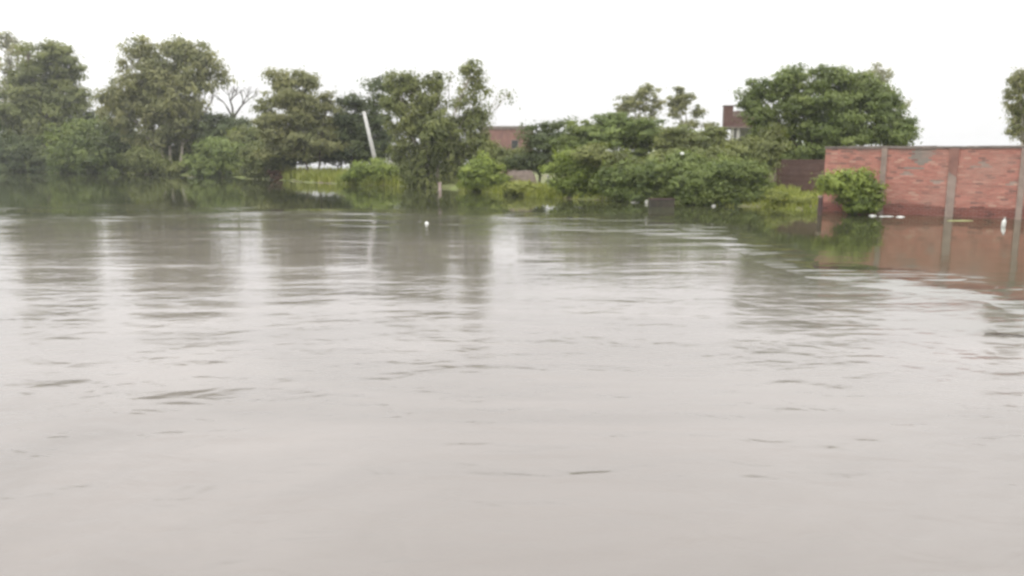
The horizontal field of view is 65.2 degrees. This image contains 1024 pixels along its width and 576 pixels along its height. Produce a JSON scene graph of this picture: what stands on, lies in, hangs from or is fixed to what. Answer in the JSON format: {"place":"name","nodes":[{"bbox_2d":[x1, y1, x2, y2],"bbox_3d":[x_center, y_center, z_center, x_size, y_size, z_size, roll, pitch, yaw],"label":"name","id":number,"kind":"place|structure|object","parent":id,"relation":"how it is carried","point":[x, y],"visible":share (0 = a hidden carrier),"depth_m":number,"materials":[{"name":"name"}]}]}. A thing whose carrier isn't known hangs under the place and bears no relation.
{"place":"outdoors","nodes":[
{"label":"outdoors","id":0,"kind":"place"},
{"bbox_2d":[24,159,822,211],"bbox_3d":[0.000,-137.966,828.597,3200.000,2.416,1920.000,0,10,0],"label":"ground","id":1,"kind":"structure","parent":0,"point":[451,186],"depth_m":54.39,"materials":[{"name":"green plant"}]},
{"bbox_2d":[0,28,36,122],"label":"eucalyptus tree","id":2,"kind":"object","parent":1,"relation":"on","point":[8,46],"visible":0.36,"depth_m":111.77,"materials":[{"name":"green plant"}]},
{"bbox_2d":[0,125,60,171],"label":"bush","id":3,"kind":"object","parent":1,"relation":"on","point":[22,155],"visible":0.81,"depth_m":97.92,"materials":[{"name":"green plant"}]},
{"bbox_2d":[0,37,96,152],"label":"broadleaf tree","id":4,"kind":"object","parent":1,"relation":"on","point":[39,98],"visible":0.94,"depth_m":101.88,"materials":[{"name":"green plant"}]},
{"bbox_2d":[0,108,110,152],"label":"thicket","id":5,"kind":"object","parent":1,"relation":"on","point":[89,116],"visible":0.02,"depth_m":106.97,"materials":[{"name":"green plant"}]},
{"bbox_2d":[34,114,150,173],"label":"bush","id":6,"kind":"object","parent":1,"relation":"on","point":[73,152],"visible":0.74,"depth_m":90.68,"materials":[{"name":"green plant"}]},
{"bbox_2d":[79,116,200,171],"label":"thicket","id":7,"kind":"object","parent":1,"relation":"on","point":[119,136],"visible":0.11,"depth_m":90.73,"materials":[{"name":"green plant"}]},
{"bbox_2d":[119,145,194,174],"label":"bush","id":8,"kind":"object","parent":1,"relation":"on","point":[142,162],"visible":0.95,"depth_m":84.43,"materials":[{"name":"green plant"}]},
{"bbox_2d":[90,32,244,163],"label":"eucalyptus tree","id":9,"kind":"object","parent":1,"relation":"on","point":[160,91],"visible":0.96,"depth_m":86.41,"materials":[{"name":"green plant"}]},
{"bbox_2d":[178,136,250,176],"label":"bush","id":10,"kind":"object","parent":1,"relation":"on","point":[211,158],"visible":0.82,"depth_m":77.70,"materials":[{"name":"green plant"}]},
{"bbox_2d":[181,112,257,154],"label":"shade tree","id":11,"kind":"object","parent":1,"relation":"on","point":[210,128],"visible":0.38,"depth_m":86.76,"materials":[{"name":"green plant"}]},
{"bbox_2d":[213,87,259,125],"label":"bare tree","id":12,"kind":"object","parent":1,"relation":"on","point":[239,108],"visible":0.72,"depth_m":90.69,"materials":[{"name":"grey plant"}]},
{"bbox_2d":[221,124,295,167],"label":"thicket","id":13,"kind":"object","parent":1,"relation":"on","point":[244,135],"visible":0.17,"depth_m":80.52,"materials":[{"name":"green plant"}]},
{"bbox_2d":[229,140,297,178],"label":"bush","id":14,"kind":"object","parent":1,"relation":"on","point":[255,168],"visible":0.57,"depth_m":70.34,"materials":[{"name":"green plant"}]},
{"bbox_2d":[265,169,287,179],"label":"bush","id":15,"kind":"object","parent":1,"relation":"on","point":[275,174],"visible":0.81,"depth_m":69.30,"materials":[{"name":"green plant"}]},
{"bbox_2d":[249,65,352,171],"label":"broadleaf tree","id":16,"kind":"object","parent":1,"relation":"on","point":[303,117],"visible":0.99,"depth_m":67.22,"materials":[{"name":"green plant"}]},
{"bbox_2d":[282,123,400,168],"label":"thicket","id":17,"kind":"object","parent":1,"relation":"on","point":[333,159],"visible":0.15,"depth_m":69.59,"materials":[{"name":"green plant"}]},
{"bbox_2d":[317,73,399,169],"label":"broadleaf tree","id":18,"kind":"object","parent":1,"relation":"on","point":[353,121],"visible":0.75,"depth_m":68.19,"materials":[{"name":"green plant"}]},
{"bbox_2d":[336,157,401,184],"bbox_3d":[-10.003,-8.608,59.537,6.335,2.329,3.575,0,10,0],"label":"bush","id":19,"kind":"object","parent":1,"relation":"on","point":[377,166],"visible":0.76,"depth_m":59.04,"materials":[{"name":"green plant"}]},
{"bbox_2d":[362,111,375,158],"bbox_3d":[-10.988,-10.969,63.061,1.459,5.812,0.375,0,10,0],"label":"utility pole","id":20,"kind":"object","parent":1,"relation":"on","point":[370,138],"visible":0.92,"depth_m":62.80,"materials":[{"name":"concrete"}]},
{"bbox_2d":[376,58,519,187],"bbox_3d":[-4.440,-11.158,54.911,10.022,9.070,4.543,0,10,0],"label":"eucalyptus tree","id":21,"kind":"object","parent":1,"relation":"on","point":[442,151],"visible":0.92,"depth_m":54.53,"materials":[{"name":"green plant"}]},
{"bbox_2d":[454,150,513,191],"bbox_3d":[-1.707,-7.074,49.077,4.064,2.866,2.881,0,10,0],"label":"bush","id":22,"kind":"object","parent":1,"relation":"on","point":[483,170],"visible":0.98,"depth_m":48.53,"materials":[{"name":"green plant"}]},
{"bbox_2d":[469,135,528,173],"bbox_3d":[-0.448,-8.443,54.022,5.144,3.719,2.811,0,10,0],"label":"thicket","id":23,"kind":"object","parent":1,"relation":"on","point":[490,147],"visible":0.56,"depth_m":53.36,"materials":[{"name":"green plant"}]},
{"bbox_2d":[482,126,532,172],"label":"brick house","id":24,"kind":"structure","parent":1,"relation":"on","point":[500,133],"depth_m":90.39,"materials":[{"name":"red brick"}]},
{"bbox_2d":[511,140,517,148],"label":"window","id":25,"kind":"structure","parent":24,"relation":"in","point":[513,142],"depth_m":90.52,"materials":[{"name":"grey glass"}]},
{"bbox_2d":[498,178,543,195],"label":"bush","id":26,"kind":"object","parent":1,"relation":"on","point":[515,188],"visible":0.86,"depth_m":44.23,"materials":[{"name":"green plant"}]},
{"bbox_2d":[507,170,535,183],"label":"broken wall","id":27,"kind":"structure","parent":1,"relation":"on","point":[525,175],"depth_m":49.34,"materials":[{"name":"paint"}]},
{"bbox_2d":[498,116,577,183],"bbox_3d":[1.696,-8.581,51.349,5.186,4.982,3.098,3,10,18],"label":"shade tree","id":28,"kind":"object","parent":1,"relation":"on","point":[539,138],"visible":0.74,"depth_m":50.87,"materials":[{"name":"green plant"}]},
{"bbox_2d":[538,144,612,198],"bbox_3d":[4.003,-6.009,41.782,5.315,3.248,2.478,0,10,0],"label":"bush","id":29,"kind":"object","parent":1,"relation":"on","point":[576,178],"visible":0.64,"depth_m":41.39,"materials":[{"name":"green plant"}]},
{"bbox_2d":[545,110,701,162],"bbox_3d":[6.704,-7.817,46.580,9.667,4.970,4.192,0,10,0],"label":"spreading tree","id":30,"kind":"object","parent":1,"relation":"on","point":[619,129],"visible":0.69,"depth_m":45.53,"materials":[{"name":"green plant"}]},
{"bbox_2d":[612,80,666,122],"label":"eucalyptus tree","id":31,"kind":"object","parent":1,"relation":"on","point":[631,103],"visible":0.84,"depth_m":76.86,"materials":[{"name":"green plant"}]},
{"bbox_2d":[589,147,714,202],"bbox_3d":[6.877,-5.381,39.092,6.379,2.974,3.079,0,10,0],"label":"bush","id":32,"kind":"object","parent":1,"relation":"on","point":[636,183],"visible":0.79,"depth_m":38.59,"materials":[{"name":"green plant"}]},
{"bbox_2d":[563,119,795,188],"bbox_3d":[8.596,-6.485,40.890,12.077,4.236,3.388,0,10,0],"label":"thicket","id":33,"kind":"object","parent":1,"relation":"on","point":[769,145],"visible":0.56,"depth_m":40.67,"materials":[{"name":"green plant"}]},
{"bbox_2d":[664,86,719,129],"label":"eucalyptus tree","id":34,"kind":"object","parent":1,"relation":"on","point":[677,104],"visible":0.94,"depth_m":75.56,"materials":[{"name":"green plant"}]},
{"bbox_2d":[649,123,761,157],"bbox_3d":[11.089,-7.056,44.556,6.922,4.136,3.509,0,10,0],"label":"spreading tree","id":35,"kind":"object","parent":1,"relation":"on","point":[680,138],"visible":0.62,"depth_m":43.79,"materials":[{"name":"green plant"}]},
{"bbox_2d":[666,153,776,205],"bbox_3d":[9.638,-4.776,36.604,5.263,2.819,2.946,0,10,0],"label":"bush","id":36,"kind":"object","parent":1,"relation":"on","point":[725,181],"visible":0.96,"depth_m":36.18,"materials":[{"name":"green plant"}]},
{"bbox_2d":[722,105,754,148],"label":"building","id":37,"kind":"structure","parent":1,"relation":"on","point":[736,129],"depth_m":58.38,"materials":[{"name":"red brick"}]},
{"bbox_2d":[758,185,818,208],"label":"bush","id":38,"kind":"object","parent":1,"relation":"on","point":[774,197],"visible":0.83,"depth_m":34.41,"materials":[{"name":"green plant"}]},
{"bbox_2d":[764,160,824,191],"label":"brick wall","id":39,"kind":"structure","parent":1,"relation":"on","point":[797,173],"depth_m":42.84,"materials":[{"name":"brown brick"}]},
{"bbox_2d":[728,59,923,160],"bbox_3d":[17.780,-8.807,44.647,11.514,7.583,4.617,0,10,0],"label":"mango tree","id":40,"kind":"object","parent":1,"relation":"on","point":[848,104],"visible":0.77,"depth_m":43.91,"materials":[{"name":"green plant"}]},
{"bbox_2d":[808,166,890,214],"bbox_3d":[12.987,-3.131,30.943,3.275,3.185,1.897,0,10,0],"label":"bush","id":41,"kind":"object","parent":1,"relation":"on","point":[856,191],"visible":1,"depth_m":30.43,"materials":[{"name":"green plant"}]},
{"bbox_2d":[859,60,911,145],"bbox_3d":[28.772,-12.902,62.215,5.044,9.750,2.538,0,10,0],"label":"eucalyptus tree","id":42,"kind":"object","parent":1,"relation":"on","point":[881,72],"visible":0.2,"depth_m":61.69,"materials":[{"name":"green plant"}]},
{"bbox_2d":[822,145,1023,219],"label":"brick wall","id":43,"kind":"structure","parent":1,"relation":"on","point":[970,181],"depth_m":30.05,"materials":[{"name":"red brick"}]},
{"bbox_2d":[998,66,1023,144],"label":"eucalyptus tree","id":44,"kind":"object","parent":1,"relation":"on","point":[1016,109],"visible":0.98,"depth_m":38.99,"materials":[{"name":"green plant"}]},
{"bbox_2d":[0,161,1023,575],"bbox_3d":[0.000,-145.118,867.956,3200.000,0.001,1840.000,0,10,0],"label":"water","id":45,"kind":"structure","parent":0,"point":[228,377],"depth_m":8.34,"materials":[{"name":"liquid"}]},
{"bbox_2d":[648,198,675,206],"bbox_3d":[6.618,-3.697,35.435,1.103,0.521,0.620,0,10,-2],"label":"trough","id":46,"kind":"object","parent":45,"relation":"in","point":[661,202],"visible":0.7,"depth_m":35.15,"materials":[{"name":"grey concrete"}]},
{"bbox_2d":[817,195,823,214],"bbox_3d":[11.906,-2.950,30.921,0.224,1.253,0.222,0,10,0],"label":"wooden post","id":47,"kind":"object","parent":45,"relation":"in","point":[820,204],"visible":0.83,"depth_m":30.82,"materials":[{"name":"brown wood"}]},
{"bbox_2d":[1001,217,1005,225],"bbox_3d":[16.137,-2.112,26.252,0.128,0.411,0.129,5,13,-1],"label":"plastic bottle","id":48,"kind":"object","parent":45,"relation":"in","point":[1003,222],"visible":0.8,"depth_m":26.20,"materials":[{"name":"white plastic"}]},
{"bbox_2d":[0,0,1023,150],"label":"sky","id":49,"kind":"structure","parent":0,"point":[561,59],"materials":[{"name":"white"}]},
{"bbox_2d":[985,328,1023,335],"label":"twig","id":50,"kind":"object","parent":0,"point":[1003,333],"visible":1,"depth_m":10.64,"materials":[{"name":"wood"}]}
]}

